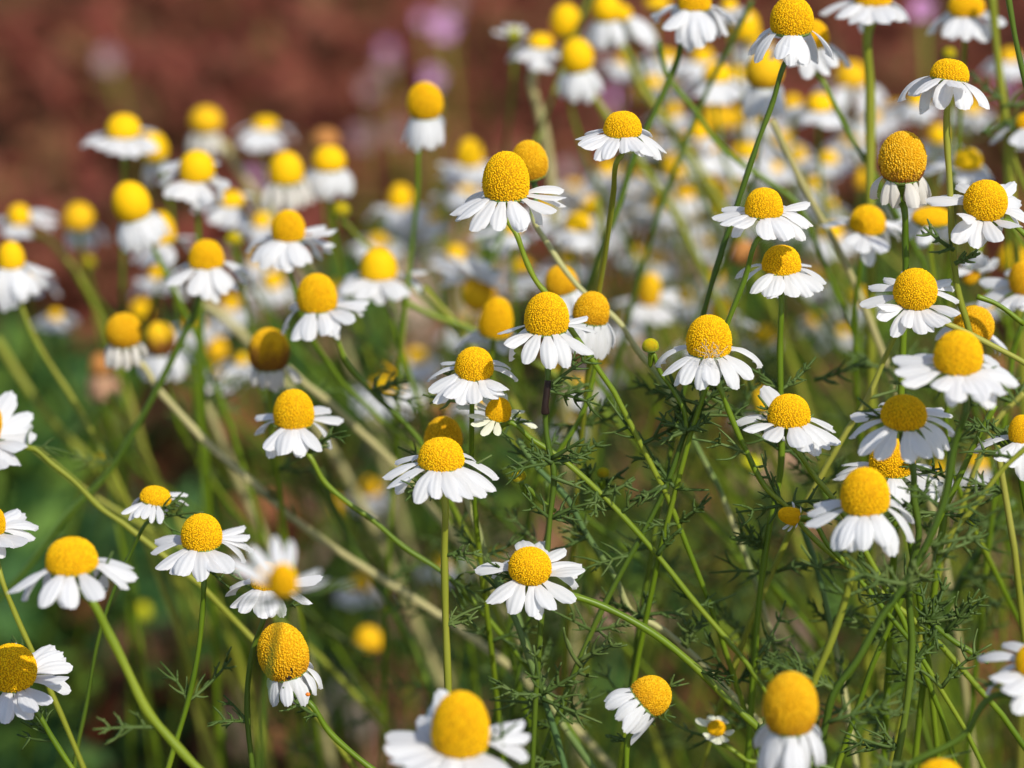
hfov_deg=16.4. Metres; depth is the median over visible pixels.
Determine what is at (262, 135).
chamomile flower
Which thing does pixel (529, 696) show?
chamomile stalk
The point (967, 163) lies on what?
chamomile flower
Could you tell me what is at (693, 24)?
chamomile flower
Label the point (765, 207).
chamomile flower
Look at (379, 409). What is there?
chamomile flower
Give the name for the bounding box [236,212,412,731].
chamomile flower
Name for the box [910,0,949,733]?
pink flower
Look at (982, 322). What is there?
chamomile flower
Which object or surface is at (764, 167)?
chamomile flower
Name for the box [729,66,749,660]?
chamomile flower
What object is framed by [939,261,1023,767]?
chamomile flower
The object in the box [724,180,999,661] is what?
chamomile flower
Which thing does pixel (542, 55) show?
chamomile flower
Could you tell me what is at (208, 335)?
chamomile flower
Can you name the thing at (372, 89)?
pink flower
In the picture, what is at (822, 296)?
chamomile flower
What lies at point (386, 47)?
pink flower
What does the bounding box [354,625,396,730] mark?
chamomile flower
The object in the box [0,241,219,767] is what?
chamomile flower
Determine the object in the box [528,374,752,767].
chamomile stalk
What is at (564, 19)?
chamomile flower
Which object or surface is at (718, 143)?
chamomile stalk
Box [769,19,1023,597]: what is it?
chamomile flower
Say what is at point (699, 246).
chamomile flower
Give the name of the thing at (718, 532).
chamomile stalk
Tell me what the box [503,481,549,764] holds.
chamomile stalk
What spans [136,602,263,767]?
chamomile flower
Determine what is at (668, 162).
chamomile flower
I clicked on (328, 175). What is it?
chamomile flower
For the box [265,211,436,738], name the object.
chamomile flower
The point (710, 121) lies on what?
chamomile flower
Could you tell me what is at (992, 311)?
chamomile flower
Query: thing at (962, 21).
chamomile flower
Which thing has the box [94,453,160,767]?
chamomile bud
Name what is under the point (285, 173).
chamomile flower
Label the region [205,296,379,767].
chamomile flower
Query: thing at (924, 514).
chamomile stalk
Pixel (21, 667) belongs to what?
chamomile flower
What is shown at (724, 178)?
chamomile flower
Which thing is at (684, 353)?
chamomile flower
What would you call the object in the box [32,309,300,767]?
chamomile flower
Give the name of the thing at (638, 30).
chamomile flower
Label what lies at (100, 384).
chamomile flower
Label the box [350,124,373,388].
pink flower
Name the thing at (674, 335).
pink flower
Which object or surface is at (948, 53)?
chamomile bud
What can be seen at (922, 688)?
chamomile stalk
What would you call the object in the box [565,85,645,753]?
chamomile flower
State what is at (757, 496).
chamomile flower
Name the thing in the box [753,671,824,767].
chamomile flower
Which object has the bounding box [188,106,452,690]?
chamomile flower
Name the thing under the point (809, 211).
chamomile flower
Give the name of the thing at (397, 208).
chamomile flower
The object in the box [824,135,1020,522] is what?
chamomile flower
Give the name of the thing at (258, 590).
chamomile flower
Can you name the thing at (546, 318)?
chamomile flower
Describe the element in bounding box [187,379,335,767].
chamomile stalk
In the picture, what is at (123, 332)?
chamomile flower
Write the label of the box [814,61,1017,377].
chamomile flower
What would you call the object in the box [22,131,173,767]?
chamomile flower
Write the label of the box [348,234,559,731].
chamomile flower
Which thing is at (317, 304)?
chamomile flower
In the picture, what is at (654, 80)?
chamomile flower
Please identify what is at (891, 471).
chamomile flower
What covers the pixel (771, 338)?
chamomile flower
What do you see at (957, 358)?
chamomile flower
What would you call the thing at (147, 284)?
chamomile flower
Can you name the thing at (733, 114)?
chamomile flower
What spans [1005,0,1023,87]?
chamomile stalk
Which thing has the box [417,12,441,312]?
pink flower
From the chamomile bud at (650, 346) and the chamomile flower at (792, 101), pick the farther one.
the chamomile flower at (792, 101)
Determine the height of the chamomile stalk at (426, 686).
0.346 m
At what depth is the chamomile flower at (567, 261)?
1.02 m
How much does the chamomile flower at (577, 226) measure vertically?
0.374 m
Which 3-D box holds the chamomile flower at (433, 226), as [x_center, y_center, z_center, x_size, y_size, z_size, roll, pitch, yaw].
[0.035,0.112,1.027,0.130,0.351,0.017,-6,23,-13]
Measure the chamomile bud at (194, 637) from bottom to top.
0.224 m
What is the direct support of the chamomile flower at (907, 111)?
on the ground
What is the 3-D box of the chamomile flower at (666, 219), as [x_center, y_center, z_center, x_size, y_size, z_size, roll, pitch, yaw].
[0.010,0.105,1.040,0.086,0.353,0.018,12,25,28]
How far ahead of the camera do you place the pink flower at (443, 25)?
1.45 m
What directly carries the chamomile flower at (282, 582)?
on the ground
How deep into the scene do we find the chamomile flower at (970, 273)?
0.76 m
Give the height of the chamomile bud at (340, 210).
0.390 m
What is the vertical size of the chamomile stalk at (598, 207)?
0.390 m
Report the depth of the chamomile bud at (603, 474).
0.71 m
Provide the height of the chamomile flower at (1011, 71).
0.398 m
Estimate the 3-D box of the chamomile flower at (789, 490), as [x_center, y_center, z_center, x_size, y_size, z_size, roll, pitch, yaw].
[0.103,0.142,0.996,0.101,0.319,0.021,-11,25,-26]
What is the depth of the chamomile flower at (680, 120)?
1.00 m
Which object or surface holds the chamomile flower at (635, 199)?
on the ground
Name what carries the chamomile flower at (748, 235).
on the ground
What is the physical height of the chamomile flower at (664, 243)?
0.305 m
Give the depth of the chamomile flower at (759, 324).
1.10 m
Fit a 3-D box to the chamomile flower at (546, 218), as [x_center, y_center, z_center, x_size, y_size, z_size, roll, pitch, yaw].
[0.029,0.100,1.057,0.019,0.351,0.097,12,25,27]
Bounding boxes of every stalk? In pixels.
[0,338,256,750]
[36,451,390,733]
[105,391,272,767]
[184,305,248,767]
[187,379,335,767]
[203,300,443,689]
[257,365,587,767]
[316,471,434,705]
[401,299,879,763]
[421,285,700,767]
[465,559,601,767]
[499,426,763,723]
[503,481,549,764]
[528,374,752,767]
[535,0,753,767]
[578,198,603,767]
[656,41,956,756]
[688,357,932,758]
[698,336,907,767]
[706,596,803,767]
[769,119,1009,767]
[794,526,868,767]
[827,497,1023,766]
[834,405,1008,767]
[857,444,952,767]
[887,372,1023,767]
[921,442,1023,556]
[969,0,1023,767]
[976,294,1023,325]
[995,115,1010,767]
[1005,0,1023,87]
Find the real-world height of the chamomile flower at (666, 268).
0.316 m
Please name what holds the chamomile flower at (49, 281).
on the ground
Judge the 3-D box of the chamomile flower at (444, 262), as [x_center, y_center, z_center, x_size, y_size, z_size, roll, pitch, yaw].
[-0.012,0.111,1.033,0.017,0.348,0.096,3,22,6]
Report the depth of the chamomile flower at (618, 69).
1.03 m
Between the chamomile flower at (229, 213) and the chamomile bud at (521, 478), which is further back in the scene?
the chamomile flower at (229, 213)
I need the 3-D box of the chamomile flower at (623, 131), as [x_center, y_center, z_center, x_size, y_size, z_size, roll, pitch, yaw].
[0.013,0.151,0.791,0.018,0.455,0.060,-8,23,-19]
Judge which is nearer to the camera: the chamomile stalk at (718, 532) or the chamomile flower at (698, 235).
the chamomile stalk at (718, 532)
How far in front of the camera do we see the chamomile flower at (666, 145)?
0.97 m
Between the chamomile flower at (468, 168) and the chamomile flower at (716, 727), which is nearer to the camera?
the chamomile flower at (716, 727)
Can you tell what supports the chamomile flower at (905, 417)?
on the ground
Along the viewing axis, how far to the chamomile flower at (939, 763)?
0.62 m
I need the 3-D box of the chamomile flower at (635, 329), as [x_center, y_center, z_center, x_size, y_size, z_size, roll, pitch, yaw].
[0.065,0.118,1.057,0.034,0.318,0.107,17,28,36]
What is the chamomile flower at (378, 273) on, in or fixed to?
on the ground
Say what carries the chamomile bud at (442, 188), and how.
on the ground
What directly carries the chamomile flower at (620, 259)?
on the ground
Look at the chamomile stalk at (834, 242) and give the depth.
0.77 m
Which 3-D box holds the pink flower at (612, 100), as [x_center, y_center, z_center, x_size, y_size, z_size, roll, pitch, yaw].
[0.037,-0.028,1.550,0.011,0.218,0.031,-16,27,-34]
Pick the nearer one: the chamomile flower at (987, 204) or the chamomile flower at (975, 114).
the chamomile flower at (987, 204)
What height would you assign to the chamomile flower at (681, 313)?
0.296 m
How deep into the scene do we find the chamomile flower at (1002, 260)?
0.86 m
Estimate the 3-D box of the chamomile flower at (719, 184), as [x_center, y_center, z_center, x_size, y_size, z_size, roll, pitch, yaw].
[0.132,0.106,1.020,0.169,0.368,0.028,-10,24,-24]
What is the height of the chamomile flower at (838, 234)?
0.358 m
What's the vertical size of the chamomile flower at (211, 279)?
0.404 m
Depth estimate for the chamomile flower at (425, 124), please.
0.79 m
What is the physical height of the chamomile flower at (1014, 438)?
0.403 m
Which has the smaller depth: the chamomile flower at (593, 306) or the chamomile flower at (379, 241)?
the chamomile flower at (593, 306)
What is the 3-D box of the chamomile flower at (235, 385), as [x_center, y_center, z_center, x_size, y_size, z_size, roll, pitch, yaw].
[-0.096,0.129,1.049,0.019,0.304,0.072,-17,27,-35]
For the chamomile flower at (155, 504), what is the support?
on the ground
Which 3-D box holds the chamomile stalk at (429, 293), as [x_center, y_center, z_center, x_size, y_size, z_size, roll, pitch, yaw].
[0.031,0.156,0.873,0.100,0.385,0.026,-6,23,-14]
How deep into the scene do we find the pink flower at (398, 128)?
1.70 m
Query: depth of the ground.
2.26 m
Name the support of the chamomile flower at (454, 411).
on the ground
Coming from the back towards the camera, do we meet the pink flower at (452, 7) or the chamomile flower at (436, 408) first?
the pink flower at (452, 7)
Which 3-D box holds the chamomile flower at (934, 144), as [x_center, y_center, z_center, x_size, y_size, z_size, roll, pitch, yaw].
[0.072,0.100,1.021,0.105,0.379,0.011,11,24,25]
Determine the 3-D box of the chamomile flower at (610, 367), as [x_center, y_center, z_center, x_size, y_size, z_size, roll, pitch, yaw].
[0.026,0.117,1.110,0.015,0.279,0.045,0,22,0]
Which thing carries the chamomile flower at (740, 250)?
on the ground
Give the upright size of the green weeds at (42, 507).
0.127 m
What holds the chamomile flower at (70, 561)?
on the ground
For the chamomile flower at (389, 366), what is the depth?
0.99 m
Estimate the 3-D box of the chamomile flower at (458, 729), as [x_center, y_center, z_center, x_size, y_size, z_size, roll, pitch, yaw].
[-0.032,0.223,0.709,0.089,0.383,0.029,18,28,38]
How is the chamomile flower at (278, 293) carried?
on the ground
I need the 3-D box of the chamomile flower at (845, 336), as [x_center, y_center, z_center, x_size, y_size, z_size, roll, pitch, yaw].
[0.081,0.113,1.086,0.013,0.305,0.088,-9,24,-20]
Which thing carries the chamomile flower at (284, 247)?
on the ground
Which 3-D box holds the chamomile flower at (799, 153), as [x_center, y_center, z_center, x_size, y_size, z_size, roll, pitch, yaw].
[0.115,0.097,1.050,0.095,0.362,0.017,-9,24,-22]
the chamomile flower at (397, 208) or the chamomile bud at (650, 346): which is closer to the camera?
the chamomile bud at (650, 346)
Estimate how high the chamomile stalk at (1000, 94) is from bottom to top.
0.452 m
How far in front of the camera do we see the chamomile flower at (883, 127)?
0.98 m
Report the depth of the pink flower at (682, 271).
1.31 m
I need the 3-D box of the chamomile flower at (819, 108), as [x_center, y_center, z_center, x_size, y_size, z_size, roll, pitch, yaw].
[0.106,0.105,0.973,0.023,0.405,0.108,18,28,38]
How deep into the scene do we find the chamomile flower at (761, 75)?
0.80 m
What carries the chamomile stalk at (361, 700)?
on the ground
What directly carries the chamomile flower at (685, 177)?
on the ground
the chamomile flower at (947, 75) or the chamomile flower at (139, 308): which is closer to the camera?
the chamomile flower at (947, 75)
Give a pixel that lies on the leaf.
(957, 612)
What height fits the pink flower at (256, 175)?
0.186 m
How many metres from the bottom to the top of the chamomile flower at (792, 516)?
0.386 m
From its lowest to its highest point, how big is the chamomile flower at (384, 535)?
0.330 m
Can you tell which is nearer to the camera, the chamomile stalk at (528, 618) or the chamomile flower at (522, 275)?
the chamomile stalk at (528, 618)
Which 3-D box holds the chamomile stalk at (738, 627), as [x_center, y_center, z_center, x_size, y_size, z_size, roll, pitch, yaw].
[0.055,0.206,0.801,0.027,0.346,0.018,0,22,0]
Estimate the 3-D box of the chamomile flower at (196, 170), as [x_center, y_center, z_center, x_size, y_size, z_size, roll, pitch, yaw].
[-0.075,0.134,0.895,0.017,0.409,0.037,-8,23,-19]
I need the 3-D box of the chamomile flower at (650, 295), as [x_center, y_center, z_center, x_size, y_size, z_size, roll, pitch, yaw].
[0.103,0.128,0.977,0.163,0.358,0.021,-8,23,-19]
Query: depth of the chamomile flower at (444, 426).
0.72 m
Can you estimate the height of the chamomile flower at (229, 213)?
0.379 m
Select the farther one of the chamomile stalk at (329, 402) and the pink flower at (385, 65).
the pink flower at (385, 65)
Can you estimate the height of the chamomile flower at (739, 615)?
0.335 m
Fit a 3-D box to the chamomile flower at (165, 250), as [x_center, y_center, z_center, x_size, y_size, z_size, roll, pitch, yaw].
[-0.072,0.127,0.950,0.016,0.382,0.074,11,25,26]
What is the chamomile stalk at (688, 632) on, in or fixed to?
on the ground
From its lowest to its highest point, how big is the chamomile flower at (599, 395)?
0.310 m
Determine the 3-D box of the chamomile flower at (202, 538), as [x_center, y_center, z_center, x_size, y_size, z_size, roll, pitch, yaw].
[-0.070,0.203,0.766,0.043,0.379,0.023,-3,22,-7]
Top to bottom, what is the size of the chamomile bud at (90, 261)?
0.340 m
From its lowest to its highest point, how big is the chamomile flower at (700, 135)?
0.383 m
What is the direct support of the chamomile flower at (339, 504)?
on the ground
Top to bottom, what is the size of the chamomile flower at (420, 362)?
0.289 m
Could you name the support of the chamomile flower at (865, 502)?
on the ground
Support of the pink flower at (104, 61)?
on the ground
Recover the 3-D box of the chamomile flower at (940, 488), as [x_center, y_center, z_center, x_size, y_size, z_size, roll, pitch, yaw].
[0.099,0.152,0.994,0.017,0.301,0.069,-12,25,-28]
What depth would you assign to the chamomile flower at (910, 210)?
1.03 m
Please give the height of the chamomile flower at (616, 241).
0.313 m
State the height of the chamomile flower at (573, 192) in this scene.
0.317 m
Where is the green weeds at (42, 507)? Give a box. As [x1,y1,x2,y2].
[0,175,1012,767]
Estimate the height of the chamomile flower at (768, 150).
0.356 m
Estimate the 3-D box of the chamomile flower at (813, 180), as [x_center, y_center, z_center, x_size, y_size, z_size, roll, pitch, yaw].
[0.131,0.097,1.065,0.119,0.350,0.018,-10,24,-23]
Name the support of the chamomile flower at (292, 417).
on the ground
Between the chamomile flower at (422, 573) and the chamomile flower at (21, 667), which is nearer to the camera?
the chamomile flower at (21, 667)
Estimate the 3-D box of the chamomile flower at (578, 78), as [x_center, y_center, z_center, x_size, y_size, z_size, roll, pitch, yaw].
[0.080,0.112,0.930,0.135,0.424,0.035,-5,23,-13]
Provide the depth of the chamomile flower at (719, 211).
1.01 m
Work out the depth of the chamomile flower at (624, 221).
1.01 m
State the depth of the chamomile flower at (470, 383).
0.69 m
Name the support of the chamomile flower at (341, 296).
on the ground
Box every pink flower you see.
[97,46,143,186]
[213,169,262,516]
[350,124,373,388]
[361,78,382,221]
[377,51,407,181]
[381,41,401,183]
[388,122,407,185]
[408,67,443,436]
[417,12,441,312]
[431,13,472,432]
[443,0,463,181]
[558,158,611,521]
[596,88,622,410]
[661,251,695,683]
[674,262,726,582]
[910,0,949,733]
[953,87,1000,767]
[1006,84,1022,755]
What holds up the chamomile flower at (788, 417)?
on the ground
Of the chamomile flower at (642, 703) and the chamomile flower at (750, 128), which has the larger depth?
the chamomile flower at (750, 128)
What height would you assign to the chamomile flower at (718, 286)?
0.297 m
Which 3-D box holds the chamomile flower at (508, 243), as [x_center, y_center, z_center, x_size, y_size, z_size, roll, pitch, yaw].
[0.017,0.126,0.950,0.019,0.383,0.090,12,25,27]
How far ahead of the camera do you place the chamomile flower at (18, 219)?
0.90 m
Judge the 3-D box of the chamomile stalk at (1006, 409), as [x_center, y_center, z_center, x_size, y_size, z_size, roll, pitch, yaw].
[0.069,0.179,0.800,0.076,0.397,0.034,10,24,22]
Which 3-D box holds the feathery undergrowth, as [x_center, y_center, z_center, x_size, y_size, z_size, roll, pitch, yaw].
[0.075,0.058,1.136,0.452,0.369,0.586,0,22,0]
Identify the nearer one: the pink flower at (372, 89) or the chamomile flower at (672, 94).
the chamomile flower at (672, 94)
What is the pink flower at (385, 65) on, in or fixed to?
on the ground
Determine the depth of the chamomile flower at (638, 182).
0.96 m
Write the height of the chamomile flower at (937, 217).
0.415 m
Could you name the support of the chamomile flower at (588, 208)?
on the ground
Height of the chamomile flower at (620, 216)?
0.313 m
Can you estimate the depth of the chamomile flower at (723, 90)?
0.87 m
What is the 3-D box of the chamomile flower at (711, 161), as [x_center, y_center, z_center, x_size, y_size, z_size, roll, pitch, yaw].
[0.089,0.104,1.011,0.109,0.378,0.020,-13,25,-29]
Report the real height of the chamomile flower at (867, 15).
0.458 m
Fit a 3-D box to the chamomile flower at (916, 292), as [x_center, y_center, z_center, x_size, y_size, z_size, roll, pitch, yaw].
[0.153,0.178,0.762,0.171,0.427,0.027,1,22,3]
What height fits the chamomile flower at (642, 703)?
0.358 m
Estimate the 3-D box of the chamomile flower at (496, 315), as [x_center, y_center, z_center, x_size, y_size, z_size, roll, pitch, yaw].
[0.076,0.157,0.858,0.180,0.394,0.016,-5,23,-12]
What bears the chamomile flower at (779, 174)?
on the ground
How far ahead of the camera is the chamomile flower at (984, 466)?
0.95 m
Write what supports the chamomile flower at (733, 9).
on the ground
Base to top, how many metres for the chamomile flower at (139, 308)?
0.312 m
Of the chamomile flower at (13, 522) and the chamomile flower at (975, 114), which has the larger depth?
the chamomile flower at (975, 114)
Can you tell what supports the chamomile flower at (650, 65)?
on the ground
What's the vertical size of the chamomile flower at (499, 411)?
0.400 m
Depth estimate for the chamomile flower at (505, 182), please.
0.69 m
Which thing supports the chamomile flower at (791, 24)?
on the ground
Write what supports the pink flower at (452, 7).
on the ground
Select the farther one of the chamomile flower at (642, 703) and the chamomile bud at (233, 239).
the chamomile bud at (233, 239)
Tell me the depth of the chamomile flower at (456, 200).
0.97 m
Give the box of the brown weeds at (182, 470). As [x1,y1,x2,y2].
[0,84,1023,767]
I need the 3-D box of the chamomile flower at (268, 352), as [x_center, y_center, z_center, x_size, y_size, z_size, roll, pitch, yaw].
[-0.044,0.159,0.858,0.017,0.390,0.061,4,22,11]
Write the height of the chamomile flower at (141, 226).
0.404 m
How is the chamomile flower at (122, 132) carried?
on the ground
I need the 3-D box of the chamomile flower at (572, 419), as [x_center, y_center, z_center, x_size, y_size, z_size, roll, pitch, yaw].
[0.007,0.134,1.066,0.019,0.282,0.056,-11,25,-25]
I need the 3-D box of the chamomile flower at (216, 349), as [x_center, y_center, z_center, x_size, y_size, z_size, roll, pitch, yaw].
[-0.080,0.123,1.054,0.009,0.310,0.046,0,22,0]
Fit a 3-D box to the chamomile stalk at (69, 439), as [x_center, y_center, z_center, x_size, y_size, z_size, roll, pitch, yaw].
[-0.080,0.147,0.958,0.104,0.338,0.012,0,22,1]
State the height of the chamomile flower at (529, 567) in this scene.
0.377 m
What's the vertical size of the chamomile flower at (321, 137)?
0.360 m
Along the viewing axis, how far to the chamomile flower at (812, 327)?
0.98 m
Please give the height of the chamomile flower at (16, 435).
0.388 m
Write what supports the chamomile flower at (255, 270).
on the ground
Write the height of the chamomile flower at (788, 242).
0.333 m
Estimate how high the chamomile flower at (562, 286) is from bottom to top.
0.404 m
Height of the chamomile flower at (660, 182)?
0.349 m
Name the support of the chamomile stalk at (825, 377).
on the ground
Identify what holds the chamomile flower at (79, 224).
on the ground
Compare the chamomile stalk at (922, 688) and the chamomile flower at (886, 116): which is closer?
the chamomile stalk at (922, 688)
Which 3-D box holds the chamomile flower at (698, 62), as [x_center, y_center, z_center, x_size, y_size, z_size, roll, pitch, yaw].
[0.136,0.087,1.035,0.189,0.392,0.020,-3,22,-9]
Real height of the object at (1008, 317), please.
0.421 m
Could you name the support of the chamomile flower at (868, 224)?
on the ground
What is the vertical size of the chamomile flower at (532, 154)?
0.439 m
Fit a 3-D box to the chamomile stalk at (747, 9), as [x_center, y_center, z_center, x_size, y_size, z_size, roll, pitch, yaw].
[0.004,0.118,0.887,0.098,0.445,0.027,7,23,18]
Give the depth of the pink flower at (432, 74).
1.47 m
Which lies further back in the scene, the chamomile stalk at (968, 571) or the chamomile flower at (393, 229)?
the chamomile flower at (393, 229)
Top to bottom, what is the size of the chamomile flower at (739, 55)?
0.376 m
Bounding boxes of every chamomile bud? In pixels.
[81,256,155,767]
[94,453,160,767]
[189,635,206,767]
[225,232,306,767]
[332,202,686,767]
[434,182,498,756]
[511,470,556,512]
[577,462,628,490]
[642,338,713,444]
[941,48,955,756]
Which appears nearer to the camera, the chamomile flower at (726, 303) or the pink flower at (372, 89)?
the chamomile flower at (726, 303)
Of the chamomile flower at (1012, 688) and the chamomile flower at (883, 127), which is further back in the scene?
the chamomile flower at (883, 127)
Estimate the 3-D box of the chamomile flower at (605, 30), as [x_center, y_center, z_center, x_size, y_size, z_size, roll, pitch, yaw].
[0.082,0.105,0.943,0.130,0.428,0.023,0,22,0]
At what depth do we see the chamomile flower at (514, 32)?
0.92 m
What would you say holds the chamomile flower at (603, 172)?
on the ground
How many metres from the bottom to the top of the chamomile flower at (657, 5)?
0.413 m
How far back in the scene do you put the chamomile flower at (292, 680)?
0.69 m
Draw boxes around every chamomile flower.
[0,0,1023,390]
[0,204,213,767]
[0,239,248,600]
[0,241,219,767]
[0,272,59,512]
[0,391,356,767]
[0,509,86,767]
[0,643,74,767]
[7,536,203,767]
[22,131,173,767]
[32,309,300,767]
[62,299,151,767]
[63,202,557,766]
[73,485,203,767]
[81,113,157,767]
[87,353,426,714]
[104,313,615,767]
[112,181,319,767]
[129,266,435,692]
[130,211,269,755]
[133,321,394,730]
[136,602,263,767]
[151,513,255,767]
[156,150,246,767]
[168,365,249,755]
[173,320,312,767]
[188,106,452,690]
[192,190,609,759]
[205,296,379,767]
[206,337,242,767]
[207,562,322,767]
[214,353,298,767]
[227,281,364,767]
[229,536,356,767]
[233,116,364,767]
[234,255,276,699]
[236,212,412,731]
[246,209,741,767]
[246,271,333,751]
[248,328,330,767]
[254,389,595,765]
[257,622,375,767]
[261,151,755,767]
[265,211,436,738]
[267,360,402,744]
[282,273,539,764]
[303,145,498,694]
[311,128,360,767]
[331,497,401,767]
[333,213,495,752]
[335,576,379,767]
[336,248,523,699]
[347,477,416,731]
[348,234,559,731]
[348,375,657,757]
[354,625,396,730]
[365,184,810,767]
[377,556,474,767]
[380,82,444,767]
[382,437,498,692]
[384,183,488,767]
[384,689,529,767]
[397,349,636,767]
[398,416,596,767]
[402,212,761,718]
[404,25,528,767]
[420,245,479,697]
[422,346,537,762]
[424,403,548,760]
[437,138,594,762]
[437,316,600,767]
[440,0,589,310]
[444,399,512,692]
[449,151,790,758]
[455,297,852,767]
[456,391,813,767]
[469,227,575,767]
[473,540,765,731]
[483,552,510,577]
[485,0,736,754]
[497,292,601,767]
[499,259,686,765]
[506,414,588,721]
[508,33,612,767]
[513,140,830,675]
[515,192,675,708]
[520,51,785,767]
[523,365,842,767]
[527,199,631,767]
[535,212,888,749]
[536,78,693,534]
[541,251,761,714]
[542,111,665,767]
[544,265,924,765]
[550,3,796,667]
[552,291,614,459]
[557,37,881,767]
[557,181,682,767]
[559,376,872,767]
[564,185,706,752]
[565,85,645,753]
[573,359,621,767]
[581,160,706,767]
[581,196,813,760]
[582,0,908,761]
[584,225,758,716]
[591,0,833,767]
[593,55,827,763]
[597,172,701,767]
[602,207,964,723]
[603,164,767,669]
[604,141,772,767]
[604,674,688,767]
[607,314,763,693]
[608,190,910,734]
[608,247,959,714]
[611,273,963,767]
[613,208,933,745]
[613,240,756,766]
[616,187,812,767]
[618,4,984,763]
[623,135,965,738]
[627,253,778,672]
[631,170,700,766]
[634,50,741,766]
[640,75,756,767]
[640,343,694,767]
[641,101,1020,549]
[644,0,837,751]
[644,227,1015,726]
[655,314,1023,750]
[659,133,757,767]
[663,153,795,658]
[663,289,712,767]
[666,122,770,682]
[668,715,833,767]
[671,212,1002,766]
[671,455,771,767]
[674,47,1020,506]
[674,142,920,767]
[680,236,1012,619]
[680,274,736,766]
[681,62,1018,721]
[687,40,774,767]
[690,217,808,767]
[694,296,970,767]
[702,102,913,752]
[702,105,763,717]
[707,0,1018,410]
[708,172,852,704]
[708,174,1016,641]
[713,205,959,765]
[715,124,960,767]
[720,115,786,767]
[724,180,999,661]
[726,106,914,731]
[728,245,830,767]
[728,388,932,737]
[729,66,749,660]
[730,221,1020,563]
[731,10,759,767]
[731,324,989,767]
[736,385,959,767]
[740,161,893,737]
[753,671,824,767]
[760,131,1020,510]
[763,467,914,690]
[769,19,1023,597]
[773,330,1020,767]
[778,95,811,757]
[778,496,994,767]
[779,92,933,748]
[781,146,1008,765]
[782,326,864,662]
[790,315,890,736]
[794,176,1019,636]
[796,150,984,753]
[796,198,912,747]
[801,226,1020,515]
[807,270,871,762]
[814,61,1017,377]
[819,0,909,767]
[820,205,901,767]
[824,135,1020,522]
[827,99,995,763]
[827,288,1019,530]
[832,438,942,757]
[837,112,902,699]
[837,394,954,767]
[840,130,945,767]
[855,168,1013,419]
[859,268,1023,365]
[871,641,1023,767]
[878,461,969,755]
[879,203,946,755]
[885,94,1013,312]
[885,207,1023,444]
[897,58,1023,643]
[901,0,1005,761]
[920,758,958,767]
[924,148,1015,341]
[925,179,1023,248]
[935,305,1023,630]
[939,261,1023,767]
[949,455,991,760]
[952,305,1017,478]
[958,216,1023,284]
[959,415,1023,512]
[978,48,1023,191]
[989,113,1023,188]
[998,244,1023,354]
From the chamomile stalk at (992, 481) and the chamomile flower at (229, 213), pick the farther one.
the chamomile flower at (229, 213)
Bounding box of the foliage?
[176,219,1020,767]
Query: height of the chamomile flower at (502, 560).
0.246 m
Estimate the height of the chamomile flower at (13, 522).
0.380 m
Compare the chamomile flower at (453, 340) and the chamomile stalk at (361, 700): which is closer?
the chamomile stalk at (361, 700)
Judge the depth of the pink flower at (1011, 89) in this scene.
1.21 m
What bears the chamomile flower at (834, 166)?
on the ground
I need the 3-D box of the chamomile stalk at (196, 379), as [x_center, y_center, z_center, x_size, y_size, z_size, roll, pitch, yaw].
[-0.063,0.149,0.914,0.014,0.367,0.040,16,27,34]
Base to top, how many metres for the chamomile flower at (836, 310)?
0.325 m
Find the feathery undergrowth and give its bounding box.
[101,98,1020,767]
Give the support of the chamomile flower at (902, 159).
on the ground
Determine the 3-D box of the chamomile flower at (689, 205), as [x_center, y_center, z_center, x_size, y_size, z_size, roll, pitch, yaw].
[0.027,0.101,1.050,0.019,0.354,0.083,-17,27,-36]
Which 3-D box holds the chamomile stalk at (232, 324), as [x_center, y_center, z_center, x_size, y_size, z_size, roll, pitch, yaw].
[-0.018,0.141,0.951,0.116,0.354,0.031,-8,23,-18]
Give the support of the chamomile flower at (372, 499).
on the ground
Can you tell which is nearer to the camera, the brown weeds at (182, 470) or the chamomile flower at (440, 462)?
the chamomile flower at (440, 462)
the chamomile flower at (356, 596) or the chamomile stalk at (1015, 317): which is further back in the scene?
the chamomile flower at (356, 596)
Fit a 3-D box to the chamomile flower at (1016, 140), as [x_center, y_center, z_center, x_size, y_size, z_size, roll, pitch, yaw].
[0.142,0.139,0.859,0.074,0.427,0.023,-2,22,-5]
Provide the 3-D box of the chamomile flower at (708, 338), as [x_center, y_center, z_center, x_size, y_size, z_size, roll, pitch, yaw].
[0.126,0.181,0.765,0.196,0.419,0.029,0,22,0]
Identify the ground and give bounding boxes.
[0,0,1023,767]
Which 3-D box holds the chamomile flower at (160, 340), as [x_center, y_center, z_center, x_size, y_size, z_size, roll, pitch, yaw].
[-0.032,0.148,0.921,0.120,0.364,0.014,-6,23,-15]
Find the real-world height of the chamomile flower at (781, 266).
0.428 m
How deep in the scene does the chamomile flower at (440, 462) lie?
0.68 m
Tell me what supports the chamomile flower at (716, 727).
on the ground
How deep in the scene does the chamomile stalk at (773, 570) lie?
0.72 m
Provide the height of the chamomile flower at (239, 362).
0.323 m
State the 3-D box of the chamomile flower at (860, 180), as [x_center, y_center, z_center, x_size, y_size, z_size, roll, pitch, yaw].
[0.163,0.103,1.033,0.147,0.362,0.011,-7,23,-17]
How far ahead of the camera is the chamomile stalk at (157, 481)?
0.87 m

